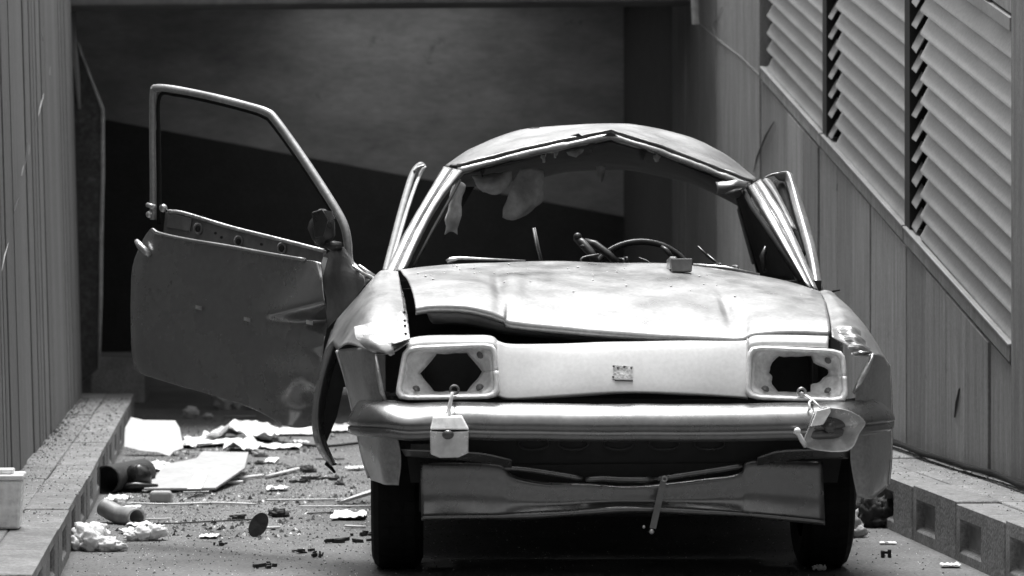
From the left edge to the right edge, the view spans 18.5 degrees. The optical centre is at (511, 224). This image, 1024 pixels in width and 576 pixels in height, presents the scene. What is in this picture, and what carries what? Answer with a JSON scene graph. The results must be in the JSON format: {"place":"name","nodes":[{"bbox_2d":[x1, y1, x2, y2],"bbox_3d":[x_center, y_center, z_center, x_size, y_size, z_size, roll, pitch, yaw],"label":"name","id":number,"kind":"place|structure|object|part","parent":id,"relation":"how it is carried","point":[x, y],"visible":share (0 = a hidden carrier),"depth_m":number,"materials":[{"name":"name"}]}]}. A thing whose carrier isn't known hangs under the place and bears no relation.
{"place":"outdoors","nodes":[
{"label":"outdoors","id":0,"kind":"place"},
{"bbox_2d":[212,396,251,409],"bbox_3d":[-1.580,0.998,18.023,0.286,0.170,0.136,0,0,0],"label":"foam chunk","id":1,"kind":"object","parent":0,"point":[221,403],"visible":0.28,"depth_m":17.98,"materials":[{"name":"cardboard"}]},
{"bbox_2d":[71,0,690,353],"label":"garage building","id":2,"kind":"structure","parent":0,"point":[370,103],"depth_m":23.26,"materials":[{"name":"concrete"}]},
{"bbox_2d":[71,11,104,381],"bbox_3d":[-2.299,-0.147,17.042,0.186,2.023,0.112,0,0,-5],"label":"garage door leaf","id":3,"kind":"object","parent":2,"relation":"attached to","point":[89,117],"visible":0.92,"depth_m":17.05,"materials":[{"name":"metal"}]},
{"bbox_2d":[691,0,698,24],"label":"pipe stub","id":4,"kind":"object","parent":2,"relation":"hanging from","point":[695,11],"visible":1,"depth_m":16.28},
{"bbox_2d":[60,375,989,575],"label":"ground","id":5,"kind":"structure","parent":0,"point":[166,401],"depth_m":10.49,"materials":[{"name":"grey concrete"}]},
{"bbox_2d":[0,0,81,470],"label":"concrete wall","id":6,"kind":"structure","parent":5,"relation":"on","point":[40,374],"depth_m":13.04,"materials":[{"name":"grey concrete"}]},
{"bbox_2d":[0,393,133,575],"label":"kerb","id":7,"kind":"structure","parent":5,"relation":"on","point":[30,548],"depth_m":11.22,"materials":[{"name":"concrete"}]},
{"bbox_2d":[0,468,25,528],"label":"plastic tub","id":8,"kind":"object","parent":7,"relation":"on","point":[11,495],"visible":1,"depth_m":9.36,"materials":[{"name":"white plastic"}]},
{"bbox_2d":[22,398,127,509],"bbox_3d":[-1.839,0.903,13.190,0.247,0.009,6.593,0,0,-5],"label":"dark rubble","id":9,"kind":"object","parent":7,"relation":"on","point":[56,431],"visible":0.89,"depth_m":14.12,"materials":[{"name":"grey stone"}]},
{"bbox_2d":[23,398,1020,522],"bbox_3d":[-0.213,0.890,12.821,3.375,0.035,7.573,0,0,-5],"label":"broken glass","id":10,"kind":"object","parent":7,"relation":"on","point":[126,398],"visible":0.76,"depth_m":11.64,"materials":[{"name":"clear glass"}]},
{"bbox_2d":[23,398,1023,525],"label":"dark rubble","id":11,"kind":"object","parent":7,"relation":"on","point":[128,399],"visible":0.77,"depth_m":11.71,"materials":[{"name":"grey stone"}]},
{"bbox_2d":[71,521,127,551],"bbox_3d":[-1.346,1.021,10.252,0.213,0.102,0.156,0,0,27],"label":"foam chunk","id":12,"kind":"object","parent":5,"relation":"on","point":[92,536],"visible":0.95,"depth_m":10.21,"materials":[{"name":"white plastic"}]},
{"bbox_2d":[104,494,130,499],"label":"paper sheet","id":13,"kind":"object","parent":5,"relation":"on","point":[118,496],"visible":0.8,"depth_m":12.10,"materials":[{"name":"white paper"}]},
{"bbox_2d":[91,352,148,403],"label":"plinth","id":14,"kind":"structure","parent":5,"relation":"on","point":[117,373],"depth_m":18.61,"materials":[{"name":"concrete"}]},
{"bbox_2d":[97,498,145,525],"bbox_3d":[-1.380,1.019,11.133,0.079,0.091,0.216,0,0,-44],"label":"elbow pipe","id":15,"kind":"object","parent":5,"relation":"on","point":[111,511],"visible":0.97,"depth_m":11.13,"materials":[{"name":"grey plastic"}]},
{"bbox_2d":[118,526,133,532],"bbox_3d":[-1.307,1.047,10.788,0.071,0.020,0.112,0,0,-21],"label":"paper scrap","id":16,"kind":"object","parent":5,"relation":"on","point":[129,528],"visible":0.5,"depth_m":10.79,"materials":[{"name":"white paper"}]},
{"bbox_2d":[99,459,155,493],"bbox_3d":[-1.546,1.005,12.558,0.116,0.116,0.365,0,0,17],"label":"pipe","id":17,"kind":"object","parent":5,"relation":"on","point":[111,475],"visible":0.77,"depth_m":12.48,"materials":[{"name":"grey plastic"}]},
{"bbox_2d":[121,505,141,507],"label":"paper sheet","id":18,"kind":"object","parent":5,"relation":"on","point":[136,506],"visible":0.36,"depth_m":11.72,"materials":[{"name":"white paper"}]},
{"bbox_2d":[112,497,131,505],"bbox_3d":[-1.465,1.044,11.747,0.094,0.050,0.070,0,0,0],"label":"clod","id":19,"kind":"object","parent":18,"relation":"on","point":[123,502],"visible":0.54,"depth_m":11.74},
{"bbox_2d":[115,464,157,491],"bbox_3d":[-1.496,1.008,12.470,0.160,0.117,0.120,0,0,-26],"label":"charred lump","id":20,"kind":"object","parent":5,"relation":"on","point":[139,477],"visible":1,"depth_m":12.44,"materials":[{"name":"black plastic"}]},
{"bbox_2d":[125,520,152,526],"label":"paper sheet","id":21,"kind":"object","parent":5,"relation":"on","point":[135,523],"visible":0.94,"depth_m":11.01,"materials":[{"name":"white paper"}]},
{"bbox_2d":[123,523,168,540],"bbox_3d":[-1.229,1.034,10.560,0.153,0.061,0.074,0,0,-12],"label":"foam chunk","id":22,"kind":"object","parent":5,"relation":"on","point":[154,531],"visible":1,"depth_m":10.54,"materials":[{"name":"white plastic"}]},
{"bbox_2d":[124,417,182,455],"bbox_3d":[-1.644,0.974,14.456,0.275,0.168,0.157,0,0,0],"label":"paper sheet","id":23,"kind":"object","parent":5,"relation":"on","point":[162,436],"visible":1,"depth_m":14.45,"materials":[{"name":"white paper"}]},
{"bbox_2d":[146,518,171,519],"bbox_3d":[-1.274,1.053,11.255,0.115,0.006,0.009,0,0,-19],"label":"splinter","id":24,"kind":"object","parent":5,"relation":"on","point":[157,518],"visible":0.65,"depth_m":11.25,"materials":[{"name":"grey wood"}]},
{"bbox_2d":[154,463,164,469],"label":"paper sheet","id":25,"kind":"object","parent":5,"relation":"on","point":[160,467],"visible":0.34,"depth_m":13.64,"materials":[{"name":"white paper"}]},
{"bbox_2d":[152,460,168,464],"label":"paper scrap","id":26,"kind":"object","parent":5,"relation":"on","point":[157,462],"visible":0.76,"depth_m":13.80,"materials":[{"name":"white paper"}]},
{"bbox_2d":[150,491,171,502],"bbox_3d":[-1.338,1.038,11.988,0.080,0.045,0.060,0,0,0],"label":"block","id":27,"kind":"object","parent":5,"relation":"on","point":[161,496],"visible":0.98,"depth_m":11.96,"materials":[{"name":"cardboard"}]},
{"bbox_2d":[182,406,199,417],"bbox_3d":[-1.759,1.029,17.229,0.099,0.078,0.070,0,0,0],"label":"foam chunk","id":28,"kind":"object","parent":5,"relation":"on","point":[191,412],"visible":1,"depth_m":17.21,"materials":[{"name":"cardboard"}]},
{"bbox_2d":[182,439,199,447],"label":"paper sheet","id":29,"kind":"object","parent":5,"relation":"on","point":[188,442],"visible":0.73,"depth_m":15.00,"materials":[{"name":"white paper"}]},
{"bbox_2d":[130,502,256,504],"bbox_3d":[-1.264,1.053,11.883,0.610,0.009,0.100,0,0,6],"label":"stick","id":30,"kind":"object","parent":5,"relation":"on","point":[189,503],"visible":0.85,"depth_m":11.87,"materials":[{"name":"grey wood"}]},
{"bbox_2d":[144,451,247,489],"bbox_3d":[-1.276,1.012,12.984,0.350,0.071,1.150,0,0,0],"label":"cardboard sheet","id":31,"kind":"object","parent":5,"relation":"on","point":[221,468],"visible":1,"depth_m":12.95,"materials":[{"name":"white cardboard"}]},
{"bbox_2d":[183,491,208,492],"bbox_3d":[-1.243,1.052,12.379,0.103,0.006,0.010,0,0,-14],"label":"splinter","id":32,"kind":"object","parent":5,"relation":"on","point":[194,491],"visible":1,"depth_m":12.37,"materials":[{"name":"grey wood"}]},
{"bbox_2d":[187,471,207,489],"bbox_3d":[-1.226,1.000,12.314,0.054,0.059,0.181,0,0,6],"label":"paper sheet","id":33,"kind":"object","parent":5,"relation":"on","point":[198,480],"visible":1,"depth_m":12.31,"materials":[{"name":"white paper"}]},
{"bbox_2d":[150,519,251,523],"bbox_3d":[-1.153,1.054,11.181,0.488,0.007,0.140,0,0,-5],"label":"stick","id":34,"kind":"object","parent":5,"relation":"on","point":[201,521],"visible":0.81,"depth_m":11.16,"materials":[{"name":"grey wood"}]},
{"bbox_2d":[202,413,212,418],"bbox_3d":[-1.656,1.043,17.134,0.061,0.036,0.041,0,0,0],"label":"foam chunk","id":35,"kind":"object","parent":5,"relation":"on","point":[207,416],"visible":1,"depth_m":17.12,"materials":[{"name":"cardboard"}]},
{"bbox_2d":[199,533,218,537],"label":"paper sheet","id":36,"kind":"object","parent":5,"relation":"on","point":[208,535],"visible":1,"depth_m":10.63,"materials":[{"name":"white paper"}]},
{"bbox_2d":[184,436,242,446],"bbox_3d":[-1.436,1.042,15.179,0.275,0.031,0.527,0,0,-11],"label":"paper sheet","id":37,"kind":"object","parent":5,"relation":"on","point":[219,440],"visible":0.78,"depth_m":15.15,"materials":[{"name":"white paper"}]},
{"bbox_2d":[213,540,227,545],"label":"charred scrap","id":38,"kind":"object","parent":5,"relation":"on","point":[221,543],"visible":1,"depth_m":10.38,"materials":[{"name":"black"}]},
{"bbox_2d":[226,480,242,483],"bbox_3d":[-1.157,1.050,12.816,0.126,0.012,0.018,0,0,-25],"label":"stick","id":39,"kind":"object","parent":5,"relation":"on","point":[236,481],"visible":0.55,"depth_m":12.82,"materials":[{"name":"white wood"}]},
{"bbox_2d":[227,515,244,519],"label":"charred scrap","id":40,"kind":"object","parent":5,"relation":"on","point":[238,517],"visible":1,"depth_m":11.29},
{"bbox_2d":[107,426,370,539],"bbox_3d":[-1.181,1.052,13.504,1.048,0.015,5.905,0,0,-5],"label":"dark rubble","id":41,"kind":"object","parent":5,"relation":"on","point":[259,537],"visible":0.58,"depth_m":12.21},
{"bbox_2d":[224,415,255,416],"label":"stick","id":42,"kind":"object","parent":5,"relation":"on","point":[242,416],"visible":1,"depth_m":17.25,"materials":[{"name":"grey wood"}]},
{"bbox_2d":[202,419,279,439],"bbox_3d":[-1.319,1.002,15.438,0.355,0.109,0.509,0,0,0],"label":"paper sheet","id":43,"kind":"object","parent":5,"relation":"on","point":[262,431],"visible":0.98,"depth_m":15.34,"materials":[{"name":"white paper"}]},
{"bbox_2d":[223,434,262,450],"bbox_3d":[-1.258,1.024,14.714,0.165,0.065,0.423,0,0,0],"label":"paper sheet","id":44,"kind":"object","parent":5,"relation":"on","point":[249,442],"visible":1,"depth_m":14.64,"materials":[{"name":"white paper"}]},
{"bbox_2d":[117,427,368,539],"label":"paper crumbs","id":45,"kind":"object","parent":5,"relation":"on","point":[244,534],"visible":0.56,"depth_m":12.05,"materials":[{"name":"white paper"}]},
{"bbox_2d":[230,474,263,480],"bbox_3d":[-1.104,1.049,13.057,0.020,0.013,0.248,0,0,29],"label":"stick","id":46,"kind":"object","parent":5,"relation":"on","point":[249,476],"visible":0.75,"depth_m":13.06,"materials":[{"name":"white wood"}]},
{"bbox_2d":[252,499,260,502],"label":"paper scrap","id":47,"kind":"object","parent":5,"relation":"on","point":[256,500],"visible":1,"depth_m":11.93,"materials":[{"name":"paper"}]},
{"bbox_2d":[248,513,267,536],"bbox_3d":[-0.862,1.021,10.692,0.060,0.091,0.006,34,-21,-10],"label":"disc","id":48,"kind":"object","parent":5,"relation":"on","point":[258,524],"visible":1,"depth_m":10.69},
{"bbox_2d":[254,460,264,464],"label":"clod","id":49,"kind":"object","parent":5,"relation":"on","point":[258,462],"visible":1,"depth_m":13.88,"materials":[{"name":"grey soil"}]},
{"bbox_2d":[251,449,268,456],"bbox_3d":[-1.151,1.046,14.356,0.088,0.046,0.066,0,0,0],"label":"clod","id":50,"kind":"object","parent":5,"relation":"on","point":[259,453],"visible":1,"depth_m":14.34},
{"bbox_2d":[247,526,279,528],"bbox_3d":[-0.861,1.051,10.902,0.118,0.009,0.012,0,0,-24],"label":"splinter","id":51,"kind":"object","parent":5,"relation":"on","point":[273,527],"visible":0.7,"depth_m":10.91,"materials":[{"name":"white wood"}]},
{"bbox_2d":[253,561,276,568],"bbox_3d":[-0.763,1.052,9.720,0.074,0.017,0.068,0,0,0],"label":"charred scrap","id":52,"kind":"object","parent":5,"relation":"on","point":[267,565],"visible":1,"depth_m":9.71,"materials":[{"name":"black"}]},
{"bbox_2d":[183,439,357,447],"bbox_3d":[-1.148,1.048,15.073,0.842,0.015,0.458,0,0,0],"label":"hose","id":53,"kind":"object","parent":5,"relation":"on","point":[303,444],"visible":0.67,"depth_m":14.98,"materials":[{"name":"black rubber"}]},
{"bbox_2d":[264,457,278,462],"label":"paper sheet","id":54,"kind":"object","parent":5,"relation":"on","point":[272,459],"visible":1,"depth_m":14.02,"materials":[{"name":"white paper"}]},
{"bbox_2d":[265,485,288,490],"bbox_3d":[-0.936,1.047,12.535,0.088,0.021,0.106,0,0,3],"label":"paper scrap","id":55,"kind":"object","parent":5,"relation":"on","point":[279,487],"visible":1,"depth_m":12.52,"materials":[{"name":"white paper"}]},
{"bbox_2d":[267,507,289,516],"bbox_3d":[-0.847,1.046,11.405,0.084,0.044,0.063,0,0,0],"label":"clod","id":56,"kind":"object","parent":5,"relation":"on","point":[278,512],"visible":1,"depth_m":11.39,"materials":[{"name":"grey soil"}]},
{"bbox_2d":[258,443,301,448],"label":"paper sheet","id":57,"kind":"object","parent":5,"relation":"on","point":[278,445],"visible":0.98,"depth_m":14.85,"materials":[{"name":"white paper"}]},
{"bbox_2d":[264,467,299,477],"bbox_3d":[-0.969,1.049,13.309,0.020,0.014,0.411,0,0,15],"label":"stick","id":58,"kind":"object","parent":5,"relation":"on","point":[282,472],"visible":1,"depth_m":13.29,"materials":[{"name":"white wood"}]},
{"bbox_2d":[276,478,307,482],"bbox_3d":[-0.901,1.050,12.897,0.133,0.022,0.071,0,0,0],"label":"charred scrap","id":59,"kind":"object","parent":5,"relation":"on","point":[302,480],"visible":1,"depth_m":12.91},
{"bbox_2d":[279,426,312,434],"bbox_3d":[-1.085,1.046,15.993,0.271,0.021,0.522,0,0,6],"label":"paper sheet","id":60,"kind":"object","parent":5,"relation":"on","point":[292,430],"visible":0.58,"depth_m":15.93,"materials":[{"name":"white paper"}]},
{"bbox_2d":[286,464,310,469],"bbox_3d":[-0.921,1.048,13.596,0.016,0.010,0.195,0,0,24],"label":"stick","id":61,"kind":"object","parent":5,"relation":"on","point":[287,468],"visible":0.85,"depth_m":13.57,"materials":[{"name":"grey wood"}]},
{"bbox_2d":[290,440,309,442],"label":"paper scrap","id":62,"kind":"object","parent":5,"relation":"on","point":[299,441],"visible":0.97,"depth_m":15.19,"materials":[{"name":"white paper"}]},
{"bbox_2d":[292,548,316,552],"bbox_3d":[-0.675,1.052,10.170,0.074,0.017,0.066,0,0,-35],"label":"charred scrap","id":63,"kind":"object","parent":5,"relation":"on","point":[298,550],"visible":0.97,"depth_m":10.16,"materials":[{"name":"black"}]},
{"bbox_2d":[267,498,345,500],"bbox_3d":[-0.784,1.052,12.027,0.306,0.008,0.012,0,0,-9],"label":"stick","id":64,"kind":"object","parent":5,"relation":"on","point":[325,499],"visible":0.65,"depth_m":12.02,"materials":[{"name":"grey wood"}]},
{"bbox_2d":[299,465,316,472],"bbox_3d":[-0.871,1.047,13.446,0.079,0.041,0.060,0,0,0],"label":"clod","id":65,"kind":"object","parent":5,"relation":"on","point":[308,469],"visible":1,"depth_m":13.43,"materials":[{"name":"grey soil"}]},
{"bbox_2d":[311,551,323,557],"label":"charred scrap","id":66,"kind":"object","parent":5,"relation":"on","point":[315,554],"visible":1,"depth_m":10.02,"materials":[{"name":"black"}]},
{"bbox_2d":[306,512,333,513],"bbox_3d":[-0.702,1.054,11.509,0.100,0.007,0.007,0,0,-12],"label":"splinter","id":67,"kind":"object","parent":5,"relation":"on","point":[320,512],"visible":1,"depth_m":11.51,"materials":[{"name":"grey wood"}]},
{"bbox_2d":[301,476,339,480],"bbox_3d":[-0.797,1.052,13.048,0.166,0.017,0.061,0,0,8],"label":"charred scrap","id":68,"kind":"object","parent":5,"relation":"on","point":[321,478],"visible":0.96,"depth_m":13.04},
{"bbox_2d":[316,458,344,459],"bbox_3d":[-0.818,1.054,14.154,0.131,0.006,0.010,0,0,7],"label":"splinter","id":69,"kind":"object","parent":5,"relation":"on","point":[334,458],"visible":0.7,"depth_m":14.15,"materials":[{"name":"grey wood"}]},
{"bbox_2d":[299,505,370,506],"bbox_3d":[-0.658,1.054,11.767,0.279,0.008,0.010,0,0,-5],"label":"stick","id":70,"kind":"object","parent":5,"relation":"on","point":[334,505],"visible":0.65,"depth_m":11.76,"materials":[{"name":"grey wood"}]},
{"bbox_2d":[331,423,348,430],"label":"paper sheet","id":71,"kind":"object","parent":5,"relation":"on","point":[341,427],"visible":0.48,"depth_m":16.18,"materials":[{"name":"white paper"}]},
{"bbox_2d":[335,480,344,484],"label":"clod","id":72,"kind":"object","parent":5,"relation":"on","point":[338,482],"visible":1,"depth_m":12.79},
{"bbox_2d":[324,537,370,542],"bbox_3d":[-0.542,1.052,10.488,0.168,0.020,0.041,0,0,-12],"label":"charred scrap","id":73,"kind":"object","parent":5,"relation":"on","point":[341,540],"visible":0.98,"depth_m":10.48,"materials":[{"name":"black"}]},
{"bbox_2d":[330,509,366,518],"bbox_3d":[-0.588,1.047,11.372,0.126,0.020,0.256,0,0,0],"label":"paper sheet","id":74,"kind":"object","parent":5,"relation":"on","point":[345,513],"visible":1,"depth_m":11.33,"materials":[{"name":"white paper"}]},
{"bbox_2d":[344,465,363,469],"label":"paper scrap","id":75,"kind":"object","parent":5,"relation":"on","point":[355,467],"visible":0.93,"depth_m":13.54,"materials":[{"name":"white paper"}]},
{"bbox_2d":[339,490,370,504],"bbox_3d":[-0.568,1.028,11.965,0.033,0.057,0.263,0,0,43],"label":"plank","id":76,"kind":"object","parent":5,"relation":"on","point":[360,495],"visible":0.64,"depth_m":11.93,"materials":[{"name":"white wood"}]},
{"bbox_2d":[344,525,365,527],"bbox_3d":[-0.546,1.052,10.967,0.077,0.010,0.014,0,0,17],"label":"splinter","id":77,"kind":"object","parent":5,"relation":"on","point":[356,526],"visible":1,"depth_m":10.96,"materials":[{"name":"grey wood"}]},
{"bbox_2d":[350,530,370,535],"bbox_3d":[-0.501,1.052,10.719,0.101,0.018,0.051,0,0,-10],"label":"charred scrap","id":78,"kind":"object","parent":5,"relation":"on","point":[364,533],"visible":0.77,"depth_m":10.71,"materials":[{"name":"black"}]},
{"bbox_2d":[86,418,928,575],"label":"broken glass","id":79,"kind":"object","parent":5,"relation":"on","point":[320,511],"visible":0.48,"depth_m":11.34,"materials":[{"name":"clear glass"}]},
{"bbox_2d":[130,84,894,568],"bbox_3d":[-0.092,0.294,10.702,2.417,1.540,3.640,0,0,-1],"label":"car","id":80,"kind":"object","parent":5,"relation":"on","point":[530,390],"visible":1,"depth_m":9.40,"materials":[{"name":"silver metal"}]},
{"bbox_3d":[-0.867,0.091,10.363,1.143,1.135,0.155,0,0,42],"label":"door","id":81,"kind":"part","parent":80,"relation":"part of","materials":[{"name":"paint"}]},
{"bbox_3d":[-0.368,-0.028,10.465,0.064,0.378,0.762,0,0,7],"label":"rear window frame","id":82,"kind":"part","parent":80,"relation":"part of","materials":[{"name":"metal"}]},
{"bbox_2d":[666,257,691,271],"bbox_3d":[0.530,0.130,9.964,0.069,0.054,0.090,0,-10,-7],"label":"bracket","id":83,"kind":"object","parent":80,"relation":"on","point":[674,264],"visible":1,"depth_m":9.92,"materials":[{"name":"metal"}]},
{"bbox_3d":[0.950,0.269,10.603,0.201,0.902,1.060,0,0,-1],"label":"door","id":84,"kind":"part","parent":80,"relation":"part of","materials":[{"name":"paint"}]},
{"bbox_2d":[72,417,965,575],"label":"dark rubble","id":85,"kind":"object","parent":5,"relation":"on","point":[323,513],"visible":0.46,"depth_m":11.42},
{"bbox_2d":[812,564,825,570],"bbox_3d":[0.938,1.046,9.607,0.043,0.022,0.044,0,0,0],"label":"chip","id":86,"kind":"object","parent":5,"relation":"on","point":[820,567],"visible":1,"depth_m":9.60,"materials":[{"name":"white paper"}]},
{"bbox_2d":[672,0,1023,482],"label":"concrete wall","id":87,"kind":"structure","parent":5,"relation":"on","point":[957,376],"depth_m":13.14,"materials":[{"name":"concrete"}]},
{"bbox_2d":[760,0,1010,361],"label":"louvre vent","id":88,"kind":"object","parent":87,"relation":"attached to","point":[899,111],"visible":0.96,"depth_m":12.06,"materials":[{"name":"painted metal"},{"name":"wood"}]},
{"bbox_2d":[853,509,868,537],"bbox_3d":[1.149,1.020,10.685,0.122,0.127,0.102,0,0,0],"label":"rubble","id":89,"kind":"object","parent":5,"relation":"on","point":[860,530],"visible":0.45,"depth_m":10.65,"materials":[{"name":"stone"}]},
{"bbox_2d":[856,495,893,527],"bbox_3d":[1.284,1.011,11.029,0.159,0.131,0.108,0,0,0],"label":"rubble","id":90,"kind":"object","parent":5,"relation":"on","point":[876,512],"visible":0.88,"depth_m":10.99,"materials":[{"name":"black stone"}]},
{"bbox_2d":[880,549,890,557],"bbox_3d":[1.191,1.047,10.021,0.032,0.026,0.030,0,0,0],"label":"clip","id":91,"kind":"object","parent":5,"relation":"on","point":[883,552],"visible":1,"depth_m":10.01,"materials":[{"name":"black plastic"}]},
{"bbox_2d":[879,541,896,543],"bbox_3d":[1.245,1.053,10.423,0.058,0.008,0.033,0,0,0],"label":"chip","id":92,"kind":"object","parent":5,"relation":"on","point":[889,542],"visible":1,"depth_m":10.42,"materials":[{"name":"white paper"}]},
{"bbox_2d":[856,446,1023,575],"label":"kerb","id":93,"kind":"structure","parent":5,"relation":"on","point":[944,516],"depth_m":10.15,"materials":[{"name":"concrete"}]},
{"bbox_2d":[893,439,1023,488],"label":"cable","id":94,"kind":"object","parent":93,"relation":"on","point":[1015,482],"visible":0.34,"depth_m":11.12,"materials":[{"name":"black rubber"}]},
{"bbox_2d":[940,561,960,566],"bbox_3d":[1.355,1.050,9.726,0.063,0.014,0.053,0,0,0],"label":"chip","id":95,"kind":"object","parent":5,"relation":"on","point":[956,563],"visible":1,"depth_m":9.71,"materials":[{"name":"white paper"}]}
]}

